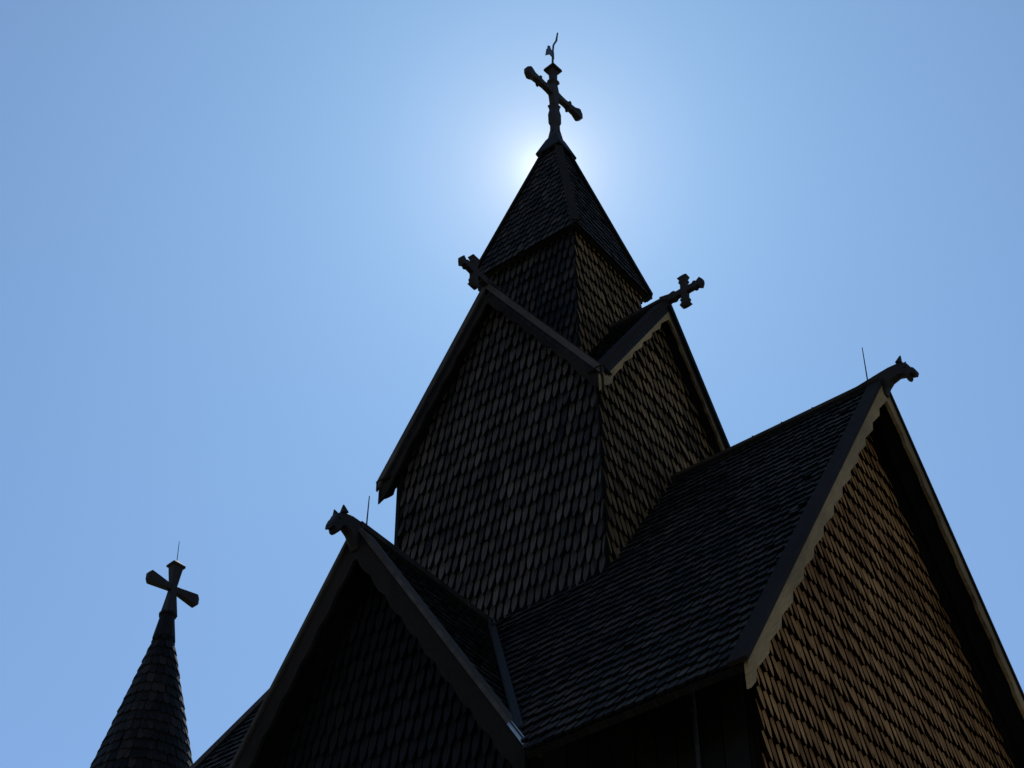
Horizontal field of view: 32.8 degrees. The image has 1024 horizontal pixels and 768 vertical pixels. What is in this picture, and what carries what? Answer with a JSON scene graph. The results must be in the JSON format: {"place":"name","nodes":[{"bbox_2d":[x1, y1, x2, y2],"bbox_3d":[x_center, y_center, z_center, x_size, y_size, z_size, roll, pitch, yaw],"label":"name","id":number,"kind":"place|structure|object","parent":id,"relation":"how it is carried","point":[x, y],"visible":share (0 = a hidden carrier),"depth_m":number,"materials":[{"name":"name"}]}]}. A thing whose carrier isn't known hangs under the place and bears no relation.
{"place":"outdoors","nodes":[
{"label":"outdoors","id":0,"kind":"place"},
{"bbox_2d":[0,0,1023,767],"label":"sky","id":1,"kind":"structure","parent":0,"point":[234,234],"materials":[{"name":"blue"}]},
{"bbox_2d":[189,32,1023,767],"bbox_3d":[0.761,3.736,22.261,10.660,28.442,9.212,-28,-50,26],"label":"stave church","id":2,"kind":"structure","parent":0,"point":[611,546],"depth_m":20.02,"materials":[{"name":"brown wood"}]},
{"bbox_2d":[90,541,198,767],"bbox_3d":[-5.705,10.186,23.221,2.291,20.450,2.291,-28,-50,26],"label":"round turret","id":3,"kind":"object","parent":2,"relation":"attached to","point":[148,728],"visible":0.98,"depth_m":27.34,"materials":[{"name":"black wood"}]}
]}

